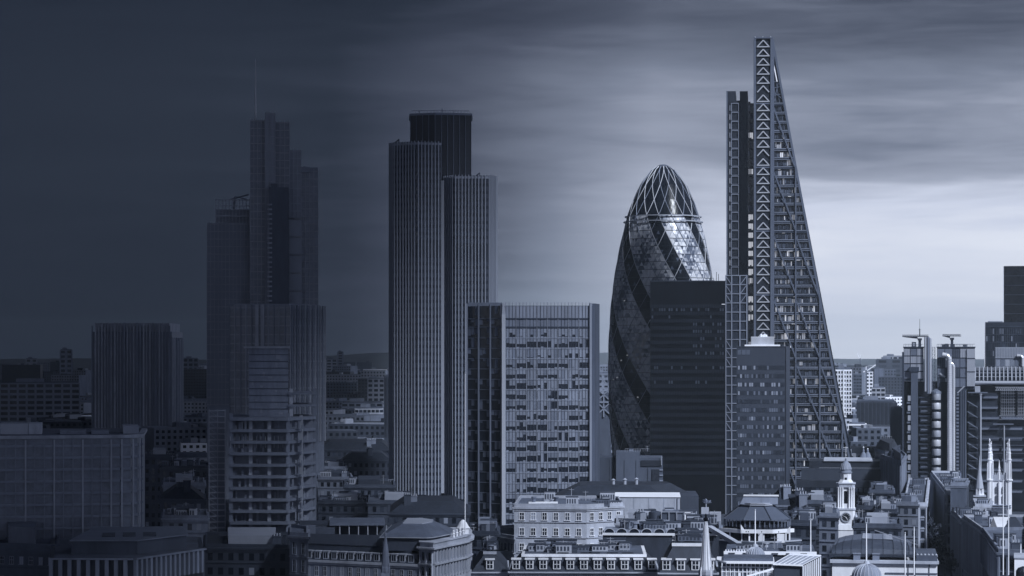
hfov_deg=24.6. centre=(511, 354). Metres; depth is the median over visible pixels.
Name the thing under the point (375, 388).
distant block
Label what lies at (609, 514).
window
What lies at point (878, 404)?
window
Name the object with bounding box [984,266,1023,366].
stepped black building
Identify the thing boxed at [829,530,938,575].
barrel roofed hall
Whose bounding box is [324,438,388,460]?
building
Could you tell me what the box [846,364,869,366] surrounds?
distant building
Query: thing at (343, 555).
mansard building
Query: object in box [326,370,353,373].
distant building
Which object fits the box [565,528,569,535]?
window
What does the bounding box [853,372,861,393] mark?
distant block
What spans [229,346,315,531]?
construction building
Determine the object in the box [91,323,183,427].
ribbed tower
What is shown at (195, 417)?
distant building
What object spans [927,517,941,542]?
street tree
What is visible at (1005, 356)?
clad plant house
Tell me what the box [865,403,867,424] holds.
window
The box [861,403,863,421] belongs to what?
window
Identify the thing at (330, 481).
building
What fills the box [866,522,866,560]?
flagpole
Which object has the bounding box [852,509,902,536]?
building
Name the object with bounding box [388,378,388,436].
window
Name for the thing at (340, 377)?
distant building
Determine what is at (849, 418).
distant building
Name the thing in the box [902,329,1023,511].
office building
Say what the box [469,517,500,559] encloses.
building
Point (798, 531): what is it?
window
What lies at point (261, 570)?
window
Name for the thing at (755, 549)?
ribbed dome
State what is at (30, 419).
distant building
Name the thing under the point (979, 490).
slender spire
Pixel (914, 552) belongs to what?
flagpole
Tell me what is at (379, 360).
hills
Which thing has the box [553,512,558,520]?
window
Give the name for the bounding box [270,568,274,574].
window
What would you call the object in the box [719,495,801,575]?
octagonal pavilion
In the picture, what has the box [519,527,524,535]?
window
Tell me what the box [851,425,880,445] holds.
distant building
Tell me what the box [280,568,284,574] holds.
window
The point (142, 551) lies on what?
finned stone building
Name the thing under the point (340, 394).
distant building
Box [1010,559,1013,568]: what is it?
window
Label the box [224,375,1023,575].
ground
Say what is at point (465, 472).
flagpole
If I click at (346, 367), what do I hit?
distant building
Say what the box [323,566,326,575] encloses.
window
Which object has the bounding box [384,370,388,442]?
distant block
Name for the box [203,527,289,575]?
building
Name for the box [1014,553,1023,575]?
white block
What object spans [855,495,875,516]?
building
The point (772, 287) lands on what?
wedge tower
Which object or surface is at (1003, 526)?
flagpole
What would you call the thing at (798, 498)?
building
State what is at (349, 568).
window
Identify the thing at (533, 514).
window
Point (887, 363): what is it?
distant block
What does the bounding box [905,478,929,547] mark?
stone office
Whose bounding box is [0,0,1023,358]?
sky
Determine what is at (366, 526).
colonnaded terrace
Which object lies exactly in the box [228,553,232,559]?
window
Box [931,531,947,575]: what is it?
street tree
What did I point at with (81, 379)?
distant building
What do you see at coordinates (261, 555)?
window
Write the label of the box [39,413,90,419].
distant building
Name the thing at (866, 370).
tower crane
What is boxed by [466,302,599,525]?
gridded tower
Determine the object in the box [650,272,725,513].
black tower
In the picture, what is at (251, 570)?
window
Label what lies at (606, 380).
distant block
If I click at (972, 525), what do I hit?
stone office
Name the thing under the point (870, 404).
window
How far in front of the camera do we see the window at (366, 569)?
565.86 m
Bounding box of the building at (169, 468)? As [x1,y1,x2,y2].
[159,455,208,531]
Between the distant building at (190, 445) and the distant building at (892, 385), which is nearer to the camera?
the distant building at (190, 445)
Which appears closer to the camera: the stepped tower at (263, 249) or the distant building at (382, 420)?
the stepped tower at (263, 249)
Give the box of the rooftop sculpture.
[701,499,720,521]
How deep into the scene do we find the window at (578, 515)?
652.25 m
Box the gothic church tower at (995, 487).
[986,438,1012,513]
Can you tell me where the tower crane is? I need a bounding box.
[863,364,875,395]
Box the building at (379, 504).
[367,491,409,531]
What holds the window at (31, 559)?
in the office at (24, 551)
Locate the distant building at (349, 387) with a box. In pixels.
[326,381,356,397]
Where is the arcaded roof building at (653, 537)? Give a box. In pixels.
[603,517,740,575]
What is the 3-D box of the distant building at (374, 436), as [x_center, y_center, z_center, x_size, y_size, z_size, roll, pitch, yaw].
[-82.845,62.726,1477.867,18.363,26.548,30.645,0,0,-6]
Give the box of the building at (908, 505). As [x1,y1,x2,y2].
[894,493,919,548]
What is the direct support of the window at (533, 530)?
in the white stone building at (585, 519)
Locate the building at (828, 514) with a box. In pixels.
[818,501,839,575]
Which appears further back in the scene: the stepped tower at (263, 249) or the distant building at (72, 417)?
the distant building at (72, 417)
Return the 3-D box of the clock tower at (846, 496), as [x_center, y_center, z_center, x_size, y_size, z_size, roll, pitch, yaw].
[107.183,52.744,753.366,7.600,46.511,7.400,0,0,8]
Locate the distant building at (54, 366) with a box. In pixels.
[50,361,59,370]
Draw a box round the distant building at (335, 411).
[326,409,344,413]
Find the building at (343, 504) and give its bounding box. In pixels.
[316,491,368,519]
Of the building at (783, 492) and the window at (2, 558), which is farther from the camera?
the building at (783, 492)
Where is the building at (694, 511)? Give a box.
[662,508,696,520]
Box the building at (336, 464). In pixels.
[324,458,347,470]
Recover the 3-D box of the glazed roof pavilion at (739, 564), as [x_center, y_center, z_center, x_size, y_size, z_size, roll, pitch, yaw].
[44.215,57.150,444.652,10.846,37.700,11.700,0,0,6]
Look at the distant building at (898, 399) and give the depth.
2434.69 m
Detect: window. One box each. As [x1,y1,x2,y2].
[0,556,4,563]
[9,556,13,564]
[18,556,23,564]
[28,557,33,564]
[38,557,42,565]
[208,553,212,559]
[208,567,212,573]
[218,553,222,559]
[218,567,222,574]
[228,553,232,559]
[228,568,232,574]
[239,553,243,559]
[239,568,243,574]
[249,553,253,559]
[249,568,253,574]
[259,553,263,560]
[259,568,263,574]
[270,554,274,560]
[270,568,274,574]
[280,554,284,560]
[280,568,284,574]
[291,542,296,554]
[291,559,295,571]
[300,560,305,572]
[301,542,304,554]
[314,566,318,575]
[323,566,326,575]
[331,567,334,575]
[340,567,343,575]
[348,567,351,575]
[357,568,360,575]
[365,568,368,575]
[374,568,377,575]
[385,378,386,436]
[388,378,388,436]
[519,512,524,519]
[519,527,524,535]
[519,543,524,550]
[530,528,535,535]
[531,512,535,519]
[541,528,547,535]
[542,512,547,520]
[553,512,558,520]
[553,528,558,535]
[564,513,570,520]
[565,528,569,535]
[575,513,581,520]
[576,528,581,535]
[589,512,594,520]
[590,528,594,535]
[598,512,603,519]
[598,527,602,535]
[607,511,612,519]
[796,529,800,535]
[806,529,809,536]
[822,520,826,526]
[822,533,826,538]
[822,545,826,551]
[822,558,826,563]
[822,570,826,575]
[857,403,859,421]
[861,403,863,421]
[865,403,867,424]
[869,403,871,424]
[873,403,875,424]
[877,403,879,424]
[881,403,883,424]
[885,403,887,424]
[889,403,891,424]
[1001,559,1005,568]
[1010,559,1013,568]
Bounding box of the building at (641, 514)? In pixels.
[614,508,655,526]
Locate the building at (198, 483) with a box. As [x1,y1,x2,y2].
[162,469,205,493]
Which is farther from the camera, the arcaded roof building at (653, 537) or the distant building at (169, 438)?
the distant building at (169, 438)
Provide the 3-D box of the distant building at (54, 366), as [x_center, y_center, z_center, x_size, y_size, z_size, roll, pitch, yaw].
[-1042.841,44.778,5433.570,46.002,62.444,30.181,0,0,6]
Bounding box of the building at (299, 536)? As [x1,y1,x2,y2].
[288,524,309,575]
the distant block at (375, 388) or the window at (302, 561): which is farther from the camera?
the distant block at (375, 388)
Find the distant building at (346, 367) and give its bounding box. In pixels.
[333,364,357,373]
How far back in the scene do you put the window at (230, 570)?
599.12 m
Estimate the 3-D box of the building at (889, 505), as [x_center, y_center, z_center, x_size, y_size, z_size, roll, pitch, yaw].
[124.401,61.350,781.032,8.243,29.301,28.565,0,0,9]
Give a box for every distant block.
[0,378,79,422]
[26,357,36,364]
[60,348,72,374]
[184,356,197,368]
[326,358,336,370]
[337,350,342,364]
[341,398,382,408]
[355,404,382,413]
[367,376,383,403]
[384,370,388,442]
[600,370,608,392]
[835,365,851,416]
[848,419,866,435]
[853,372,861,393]
[857,396,895,424]
[867,369,872,395]
[871,384,884,398]
[876,357,901,376]
[883,354,901,358]
[890,402,901,449]
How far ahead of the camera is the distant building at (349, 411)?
1893.35 m
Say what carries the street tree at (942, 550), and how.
on the ground
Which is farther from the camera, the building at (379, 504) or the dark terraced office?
the dark terraced office
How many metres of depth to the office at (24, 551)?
427.93 m
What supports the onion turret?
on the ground
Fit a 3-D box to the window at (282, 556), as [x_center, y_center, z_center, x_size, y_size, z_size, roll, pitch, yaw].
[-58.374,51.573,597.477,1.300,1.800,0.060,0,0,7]
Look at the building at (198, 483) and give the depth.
803.35 m
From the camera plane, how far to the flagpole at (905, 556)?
469.95 m
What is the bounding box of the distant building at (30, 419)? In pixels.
[11,417,37,421]
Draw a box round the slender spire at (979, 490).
[973,456,985,497]
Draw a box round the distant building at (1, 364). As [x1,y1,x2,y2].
[0,363,12,372]
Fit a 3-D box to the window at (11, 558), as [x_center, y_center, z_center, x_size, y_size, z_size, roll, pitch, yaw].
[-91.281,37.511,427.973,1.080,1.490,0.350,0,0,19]
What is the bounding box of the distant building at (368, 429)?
[328,418,383,436]
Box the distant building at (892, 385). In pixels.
[878,376,901,395]
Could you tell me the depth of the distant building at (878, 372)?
2693.52 m
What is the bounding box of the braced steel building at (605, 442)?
[600,373,610,454]
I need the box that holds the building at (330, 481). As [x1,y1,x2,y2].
[317,468,352,494]
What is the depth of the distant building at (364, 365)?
6267.50 m
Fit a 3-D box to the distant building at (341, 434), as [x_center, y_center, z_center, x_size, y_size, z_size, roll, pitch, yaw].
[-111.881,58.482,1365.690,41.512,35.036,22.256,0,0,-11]
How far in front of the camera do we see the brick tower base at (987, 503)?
805.84 m
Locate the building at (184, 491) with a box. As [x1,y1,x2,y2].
[158,478,205,525]
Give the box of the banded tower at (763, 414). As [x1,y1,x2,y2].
[736,334,789,520]
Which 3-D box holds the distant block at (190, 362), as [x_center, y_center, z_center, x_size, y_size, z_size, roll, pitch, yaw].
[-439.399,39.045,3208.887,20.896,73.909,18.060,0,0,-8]
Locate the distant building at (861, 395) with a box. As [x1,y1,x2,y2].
[852,394,867,396]
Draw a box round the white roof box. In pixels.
[529,502,557,503]
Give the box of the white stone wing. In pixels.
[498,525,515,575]
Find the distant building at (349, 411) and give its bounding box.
[328,406,383,413]
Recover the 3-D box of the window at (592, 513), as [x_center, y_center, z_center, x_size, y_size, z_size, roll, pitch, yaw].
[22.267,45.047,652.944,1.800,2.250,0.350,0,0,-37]
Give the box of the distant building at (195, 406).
[184,399,206,412]
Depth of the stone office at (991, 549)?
580.47 m
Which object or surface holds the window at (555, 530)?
in the white stone building at (585, 519)
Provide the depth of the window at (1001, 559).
559.26 m
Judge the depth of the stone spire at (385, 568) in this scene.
329.84 m
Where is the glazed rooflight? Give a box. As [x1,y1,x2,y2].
[746,553,820,575]
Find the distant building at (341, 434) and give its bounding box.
[324,428,357,441]
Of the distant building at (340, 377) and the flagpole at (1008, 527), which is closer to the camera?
the flagpole at (1008, 527)
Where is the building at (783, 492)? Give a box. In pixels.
[772,484,790,527]
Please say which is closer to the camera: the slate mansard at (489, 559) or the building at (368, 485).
the slate mansard at (489, 559)
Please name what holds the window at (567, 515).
in the white stone building at (585, 519)
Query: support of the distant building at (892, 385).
on the ground
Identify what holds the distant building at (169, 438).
on the ground
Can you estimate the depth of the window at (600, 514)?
654.96 m
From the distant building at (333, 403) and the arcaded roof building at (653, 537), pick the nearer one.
the arcaded roof building at (653, 537)
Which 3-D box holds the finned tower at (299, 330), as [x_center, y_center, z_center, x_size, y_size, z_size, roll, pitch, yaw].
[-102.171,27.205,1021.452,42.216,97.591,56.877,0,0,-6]
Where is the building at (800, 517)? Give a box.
[790,507,817,551]
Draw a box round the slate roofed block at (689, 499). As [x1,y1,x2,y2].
[555,478,698,513]
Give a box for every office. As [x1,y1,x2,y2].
[0,422,146,539]
[0,521,59,575]
[797,457,879,513]
[873,436,896,458]
[880,444,907,496]
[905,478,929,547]
[930,471,960,561]
[950,504,987,575]
[961,509,1023,575]
[980,527,1023,575]
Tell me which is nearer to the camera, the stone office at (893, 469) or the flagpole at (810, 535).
the flagpole at (810, 535)
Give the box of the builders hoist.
[209,409,225,531]
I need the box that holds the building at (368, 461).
[341,446,388,478]
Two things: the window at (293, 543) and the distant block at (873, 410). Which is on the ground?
the distant block at (873, 410)
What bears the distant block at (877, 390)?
on the ground
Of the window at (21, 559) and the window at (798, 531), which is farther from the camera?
the window at (798, 531)
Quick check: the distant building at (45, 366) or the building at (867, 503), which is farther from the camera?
the distant building at (45, 366)
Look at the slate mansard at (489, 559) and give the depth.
476.68 m
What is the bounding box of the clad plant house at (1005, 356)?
[995,341,1023,366]
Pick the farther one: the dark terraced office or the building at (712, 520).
the dark terraced office
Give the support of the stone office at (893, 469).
on the ground
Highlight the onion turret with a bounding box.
[860,446,865,456]
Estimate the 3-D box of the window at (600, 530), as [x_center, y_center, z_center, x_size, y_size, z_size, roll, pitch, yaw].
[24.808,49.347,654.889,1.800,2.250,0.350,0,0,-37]
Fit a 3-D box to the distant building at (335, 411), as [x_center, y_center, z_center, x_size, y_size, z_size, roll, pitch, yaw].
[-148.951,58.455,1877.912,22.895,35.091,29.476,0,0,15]
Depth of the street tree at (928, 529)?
849.73 m
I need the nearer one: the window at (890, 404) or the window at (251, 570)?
the window at (251, 570)
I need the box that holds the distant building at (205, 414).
[184,413,206,416]
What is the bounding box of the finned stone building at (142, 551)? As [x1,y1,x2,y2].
[49,526,206,575]
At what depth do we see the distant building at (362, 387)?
2608.13 m
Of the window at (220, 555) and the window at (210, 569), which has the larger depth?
the window at (210, 569)
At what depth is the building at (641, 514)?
602.10 m
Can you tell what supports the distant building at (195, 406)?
on the ground
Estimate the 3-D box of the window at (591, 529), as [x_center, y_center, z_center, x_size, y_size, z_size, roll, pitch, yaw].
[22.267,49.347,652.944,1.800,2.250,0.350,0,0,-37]
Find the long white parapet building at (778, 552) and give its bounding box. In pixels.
[724,537,816,575]
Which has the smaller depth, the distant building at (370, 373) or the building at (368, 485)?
the building at (368, 485)
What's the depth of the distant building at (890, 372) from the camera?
2754.30 m
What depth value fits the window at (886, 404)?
1498.86 m
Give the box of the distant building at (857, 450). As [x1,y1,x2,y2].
[850,446,875,457]
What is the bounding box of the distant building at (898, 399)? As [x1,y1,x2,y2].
[885,395,901,405]
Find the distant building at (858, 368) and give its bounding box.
[835,364,869,393]
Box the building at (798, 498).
[787,488,807,536]
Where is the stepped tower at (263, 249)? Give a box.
[207,59,317,498]
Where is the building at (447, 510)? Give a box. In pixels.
[388,492,470,526]
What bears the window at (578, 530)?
in the white stone building at (585, 519)
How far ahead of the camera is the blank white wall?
700.06 m
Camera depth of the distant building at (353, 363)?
5580.45 m
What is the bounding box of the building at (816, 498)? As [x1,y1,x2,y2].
[806,490,832,562]
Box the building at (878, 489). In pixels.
[868,481,894,502]
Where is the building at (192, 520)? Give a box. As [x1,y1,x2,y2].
[161,504,209,575]
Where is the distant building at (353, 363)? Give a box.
[343,362,356,365]
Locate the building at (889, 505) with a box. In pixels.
[873,496,898,516]
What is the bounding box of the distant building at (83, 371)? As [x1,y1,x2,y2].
[73,368,90,392]
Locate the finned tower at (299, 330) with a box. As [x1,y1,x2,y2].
[229,304,325,519]
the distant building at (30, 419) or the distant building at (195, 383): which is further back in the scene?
the distant building at (195, 383)
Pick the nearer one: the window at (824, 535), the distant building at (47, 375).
the window at (824, 535)
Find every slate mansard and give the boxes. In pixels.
[470,535,508,575]
[508,537,658,575]
[658,528,718,575]
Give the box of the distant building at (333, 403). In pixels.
[326,398,346,408]
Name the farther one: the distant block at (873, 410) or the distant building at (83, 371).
the distant building at (83, 371)
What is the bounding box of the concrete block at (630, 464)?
[600,446,662,480]
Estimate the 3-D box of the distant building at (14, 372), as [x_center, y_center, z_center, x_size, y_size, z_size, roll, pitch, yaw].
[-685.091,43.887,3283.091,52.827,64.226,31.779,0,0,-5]
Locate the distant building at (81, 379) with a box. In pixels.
[51,374,85,396]
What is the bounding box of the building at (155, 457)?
[145,448,176,525]
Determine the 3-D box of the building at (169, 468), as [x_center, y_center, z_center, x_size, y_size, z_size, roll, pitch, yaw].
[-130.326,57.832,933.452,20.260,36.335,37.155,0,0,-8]
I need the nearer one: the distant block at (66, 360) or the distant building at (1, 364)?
the distant block at (66, 360)
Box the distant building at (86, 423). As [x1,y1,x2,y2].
[36,417,90,427]
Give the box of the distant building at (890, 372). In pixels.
[875,367,895,376]
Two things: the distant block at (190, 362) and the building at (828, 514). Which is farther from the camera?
the distant block at (190, 362)
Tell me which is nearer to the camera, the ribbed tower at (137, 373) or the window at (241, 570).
the window at (241, 570)
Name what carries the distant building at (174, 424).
on the ground
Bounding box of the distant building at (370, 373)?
[361,368,388,377]
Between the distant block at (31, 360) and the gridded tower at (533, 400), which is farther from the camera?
the distant block at (31, 360)
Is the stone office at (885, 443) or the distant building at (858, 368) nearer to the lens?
the stone office at (885, 443)
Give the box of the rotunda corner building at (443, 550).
[379,518,473,575]
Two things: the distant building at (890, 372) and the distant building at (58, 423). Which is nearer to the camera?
the distant building at (58, 423)
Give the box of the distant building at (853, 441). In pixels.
[848,436,870,445]
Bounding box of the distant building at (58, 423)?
[42,419,82,427]
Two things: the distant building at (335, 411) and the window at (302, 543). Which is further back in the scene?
the distant building at (335, 411)
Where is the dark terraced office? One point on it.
(824, 474)
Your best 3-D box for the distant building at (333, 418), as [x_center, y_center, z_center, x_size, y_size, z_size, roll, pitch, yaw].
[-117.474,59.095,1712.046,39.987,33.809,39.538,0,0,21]
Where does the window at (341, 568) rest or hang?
in the mansard building at (343, 555)
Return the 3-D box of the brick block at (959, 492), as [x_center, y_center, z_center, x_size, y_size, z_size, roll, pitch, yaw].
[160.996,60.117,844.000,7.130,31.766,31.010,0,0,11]
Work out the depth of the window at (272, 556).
597.81 m
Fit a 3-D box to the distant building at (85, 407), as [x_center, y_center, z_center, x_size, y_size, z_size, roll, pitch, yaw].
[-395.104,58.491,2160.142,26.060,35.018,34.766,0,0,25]
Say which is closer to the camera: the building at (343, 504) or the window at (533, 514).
the window at (533, 514)
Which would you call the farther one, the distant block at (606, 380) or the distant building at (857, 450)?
the distant block at (606, 380)
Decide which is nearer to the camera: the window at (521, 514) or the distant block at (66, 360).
the window at (521, 514)
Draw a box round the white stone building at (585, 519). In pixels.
[512,488,624,557]
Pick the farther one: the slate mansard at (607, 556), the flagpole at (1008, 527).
the flagpole at (1008, 527)
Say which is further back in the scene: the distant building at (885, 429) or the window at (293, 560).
the distant building at (885, 429)
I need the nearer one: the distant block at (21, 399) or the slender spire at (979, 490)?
the slender spire at (979, 490)
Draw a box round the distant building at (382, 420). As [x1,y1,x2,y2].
[334,418,383,422]
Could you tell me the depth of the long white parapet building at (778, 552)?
485.94 m
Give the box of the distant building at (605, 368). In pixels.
[600,365,607,371]
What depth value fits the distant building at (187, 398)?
2756.75 m
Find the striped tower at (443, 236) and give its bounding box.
[389,108,497,501]
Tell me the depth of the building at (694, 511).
618.29 m
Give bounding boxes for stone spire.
[381,529,389,575]
[698,514,712,575]
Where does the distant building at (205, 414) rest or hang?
on the ground
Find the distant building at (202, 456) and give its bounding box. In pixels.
[174,450,206,460]
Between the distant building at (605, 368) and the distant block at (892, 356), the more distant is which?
the distant block at (892, 356)
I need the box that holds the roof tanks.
[649,510,692,520]
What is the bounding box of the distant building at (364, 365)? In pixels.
[357,361,371,369]
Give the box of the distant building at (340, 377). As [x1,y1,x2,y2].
[326,372,360,390]
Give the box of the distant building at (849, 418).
[845,414,856,430]
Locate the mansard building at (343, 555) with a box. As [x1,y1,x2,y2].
[308,534,420,575]
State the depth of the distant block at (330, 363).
3999.84 m
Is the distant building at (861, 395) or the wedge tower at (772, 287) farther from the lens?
the distant building at (861, 395)
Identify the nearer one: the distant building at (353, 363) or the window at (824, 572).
the window at (824, 572)
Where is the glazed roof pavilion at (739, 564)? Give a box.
[717,554,774,575]
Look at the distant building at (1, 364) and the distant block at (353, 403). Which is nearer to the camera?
the distant block at (353, 403)
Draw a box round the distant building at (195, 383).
[184,366,206,397]
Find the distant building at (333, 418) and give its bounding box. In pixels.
[326,412,383,428]
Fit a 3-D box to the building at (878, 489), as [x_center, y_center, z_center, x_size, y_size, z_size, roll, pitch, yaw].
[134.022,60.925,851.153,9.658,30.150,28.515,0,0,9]
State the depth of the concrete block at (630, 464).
899.31 m
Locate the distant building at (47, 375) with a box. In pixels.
[43,370,59,380]
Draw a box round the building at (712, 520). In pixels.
[685,511,722,529]
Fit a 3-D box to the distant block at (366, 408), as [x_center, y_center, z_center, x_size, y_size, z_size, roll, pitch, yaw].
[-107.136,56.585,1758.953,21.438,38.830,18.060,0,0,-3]
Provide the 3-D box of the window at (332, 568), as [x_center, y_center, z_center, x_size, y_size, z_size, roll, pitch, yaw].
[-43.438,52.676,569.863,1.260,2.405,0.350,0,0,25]
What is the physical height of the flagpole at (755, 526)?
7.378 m
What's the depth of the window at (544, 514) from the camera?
653.68 m
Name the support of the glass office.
on the ground
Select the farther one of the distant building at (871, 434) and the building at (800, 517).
the distant building at (871, 434)
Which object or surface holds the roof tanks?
on the building at (641, 514)
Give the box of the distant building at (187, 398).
[184,396,206,399]
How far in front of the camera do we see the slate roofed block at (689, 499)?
766.99 m
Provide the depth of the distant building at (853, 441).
1401.12 m
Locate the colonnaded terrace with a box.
[299,517,386,534]
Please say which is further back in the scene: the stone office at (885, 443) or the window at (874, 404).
the window at (874, 404)
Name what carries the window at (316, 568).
in the mansard building at (343, 555)
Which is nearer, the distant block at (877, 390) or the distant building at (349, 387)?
the distant block at (877, 390)
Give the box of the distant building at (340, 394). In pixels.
[330,391,357,400]
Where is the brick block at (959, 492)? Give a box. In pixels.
[949,478,969,513]
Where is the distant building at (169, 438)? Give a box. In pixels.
[141,422,206,450]
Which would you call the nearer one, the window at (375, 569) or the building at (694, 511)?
the window at (375, 569)
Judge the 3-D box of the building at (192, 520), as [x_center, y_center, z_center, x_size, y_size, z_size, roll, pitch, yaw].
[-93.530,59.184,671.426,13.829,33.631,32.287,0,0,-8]
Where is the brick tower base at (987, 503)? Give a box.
[971,498,992,513]
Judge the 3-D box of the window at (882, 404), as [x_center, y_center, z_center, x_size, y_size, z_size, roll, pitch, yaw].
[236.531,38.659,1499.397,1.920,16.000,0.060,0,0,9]
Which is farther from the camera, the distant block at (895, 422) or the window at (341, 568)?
the distant block at (895, 422)
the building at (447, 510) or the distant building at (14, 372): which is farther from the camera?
the distant building at (14, 372)
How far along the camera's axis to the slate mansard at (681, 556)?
441.64 m
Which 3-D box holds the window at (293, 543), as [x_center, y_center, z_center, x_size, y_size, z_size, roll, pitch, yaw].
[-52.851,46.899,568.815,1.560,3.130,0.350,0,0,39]
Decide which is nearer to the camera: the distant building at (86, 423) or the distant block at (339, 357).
the distant building at (86, 423)
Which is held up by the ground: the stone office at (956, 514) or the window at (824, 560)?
the stone office at (956, 514)
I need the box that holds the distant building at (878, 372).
[870,368,883,385]
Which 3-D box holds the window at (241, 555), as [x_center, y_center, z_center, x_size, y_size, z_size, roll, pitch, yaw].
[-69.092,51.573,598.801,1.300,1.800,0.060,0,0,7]
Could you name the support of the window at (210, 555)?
in the building at (248, 551)
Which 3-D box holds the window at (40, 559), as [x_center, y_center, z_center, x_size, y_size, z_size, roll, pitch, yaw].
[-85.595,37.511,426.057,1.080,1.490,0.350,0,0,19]
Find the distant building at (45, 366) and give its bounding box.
[37,362,48,370]
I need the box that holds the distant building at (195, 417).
[184,413,206,423]
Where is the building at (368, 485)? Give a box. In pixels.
[343,476,395,494]
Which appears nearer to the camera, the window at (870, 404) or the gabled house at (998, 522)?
the gabled house at (998, 522)
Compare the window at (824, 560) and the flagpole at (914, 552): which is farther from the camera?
the window at (824, 560)
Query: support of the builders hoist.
on the ground
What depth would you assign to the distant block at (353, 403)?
1900.67 m
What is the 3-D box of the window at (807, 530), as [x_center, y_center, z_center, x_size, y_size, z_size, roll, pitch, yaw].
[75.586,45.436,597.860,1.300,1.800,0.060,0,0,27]
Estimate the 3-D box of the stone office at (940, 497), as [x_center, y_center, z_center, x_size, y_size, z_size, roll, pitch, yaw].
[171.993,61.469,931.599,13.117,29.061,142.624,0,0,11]
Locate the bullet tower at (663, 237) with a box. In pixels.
[608,164,712,454]
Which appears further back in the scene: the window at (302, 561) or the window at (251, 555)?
the window at (251, 555)
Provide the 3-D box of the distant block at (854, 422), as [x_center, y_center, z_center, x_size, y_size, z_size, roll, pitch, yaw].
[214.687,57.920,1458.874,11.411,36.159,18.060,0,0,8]
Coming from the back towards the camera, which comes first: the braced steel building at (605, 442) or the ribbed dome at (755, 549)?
the braced steel building at (605, 442)
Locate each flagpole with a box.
[465,372,465,532]
[755,509,755,543]
[810,519,811,551]
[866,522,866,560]
[904,532,905,574]
[913,527,914,574]
[1002,479,1003,574]
[1008,481,1008,574]
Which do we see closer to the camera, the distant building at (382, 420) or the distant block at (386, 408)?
the distant block at (386, 408)
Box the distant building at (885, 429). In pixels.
[852,425,889,435]
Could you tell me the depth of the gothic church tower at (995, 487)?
879.84 m
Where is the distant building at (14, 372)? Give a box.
[2,363,42,380]
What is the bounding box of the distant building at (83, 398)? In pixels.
[80,396,90,399]
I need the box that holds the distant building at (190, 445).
[180,438,206,451]
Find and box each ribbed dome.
[745,544,764,554]
[850,561,881,575]
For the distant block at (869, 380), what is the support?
on the ground
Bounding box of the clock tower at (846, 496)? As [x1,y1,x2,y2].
[836,447,857,537]
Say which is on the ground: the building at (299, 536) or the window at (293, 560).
the building at (299, 536)
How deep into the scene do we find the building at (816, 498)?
799.40 m
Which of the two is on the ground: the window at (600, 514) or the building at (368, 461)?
the building at (368, 461)
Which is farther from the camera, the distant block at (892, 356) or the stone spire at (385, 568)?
the distant block at (892, 356)
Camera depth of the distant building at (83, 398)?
2434.55 m
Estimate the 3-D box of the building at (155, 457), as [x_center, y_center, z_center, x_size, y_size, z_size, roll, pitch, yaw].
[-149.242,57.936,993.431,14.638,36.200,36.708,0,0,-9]
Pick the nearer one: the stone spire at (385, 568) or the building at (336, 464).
the stone spire at (385, 568)
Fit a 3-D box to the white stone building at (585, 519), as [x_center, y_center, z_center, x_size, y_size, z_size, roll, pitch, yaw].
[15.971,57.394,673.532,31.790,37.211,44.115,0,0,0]
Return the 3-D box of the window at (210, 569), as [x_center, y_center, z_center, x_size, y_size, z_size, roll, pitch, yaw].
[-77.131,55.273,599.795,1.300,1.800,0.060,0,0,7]
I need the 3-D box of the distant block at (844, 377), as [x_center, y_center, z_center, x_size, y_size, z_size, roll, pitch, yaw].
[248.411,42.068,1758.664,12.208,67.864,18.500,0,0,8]
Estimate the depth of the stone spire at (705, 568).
329.87 m
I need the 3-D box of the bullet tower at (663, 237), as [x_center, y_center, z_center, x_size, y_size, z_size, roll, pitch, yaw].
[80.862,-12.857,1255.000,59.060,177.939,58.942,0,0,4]
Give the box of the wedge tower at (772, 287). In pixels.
[725,37,851,513]
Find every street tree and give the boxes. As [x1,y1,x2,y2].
[927,513,931,548]
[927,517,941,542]
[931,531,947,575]
[936,546,953,575]
[942,553,958,575]
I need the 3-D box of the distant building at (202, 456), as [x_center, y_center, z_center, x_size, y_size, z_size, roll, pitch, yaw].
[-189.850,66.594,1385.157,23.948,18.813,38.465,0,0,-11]
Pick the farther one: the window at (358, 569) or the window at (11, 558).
the window at (358, 569)
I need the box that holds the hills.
[0,353,983,374]
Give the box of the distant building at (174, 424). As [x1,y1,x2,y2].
[168,421,200,426]
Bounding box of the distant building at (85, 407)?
[80,399,90,412]
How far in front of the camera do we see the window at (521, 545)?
654.64 m
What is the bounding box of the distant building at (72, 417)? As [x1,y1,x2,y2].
[45,414,90,419]
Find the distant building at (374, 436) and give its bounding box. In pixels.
[366,435,383,439]
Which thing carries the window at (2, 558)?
in the office at (24, 551)
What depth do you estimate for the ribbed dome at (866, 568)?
428.37 m
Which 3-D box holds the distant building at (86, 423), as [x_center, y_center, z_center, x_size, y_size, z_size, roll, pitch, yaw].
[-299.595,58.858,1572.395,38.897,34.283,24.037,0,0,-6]
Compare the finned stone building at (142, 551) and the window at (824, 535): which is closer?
the finned stone building at (142, 551)
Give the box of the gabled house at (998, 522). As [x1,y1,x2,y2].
[990,517,1023,526]
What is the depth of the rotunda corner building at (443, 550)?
566.55 m
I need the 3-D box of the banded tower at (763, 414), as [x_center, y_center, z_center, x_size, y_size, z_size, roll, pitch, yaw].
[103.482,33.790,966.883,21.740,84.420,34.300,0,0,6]
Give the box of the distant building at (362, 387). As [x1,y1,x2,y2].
[358,377,370,400]
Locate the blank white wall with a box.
[587,492,680,514]

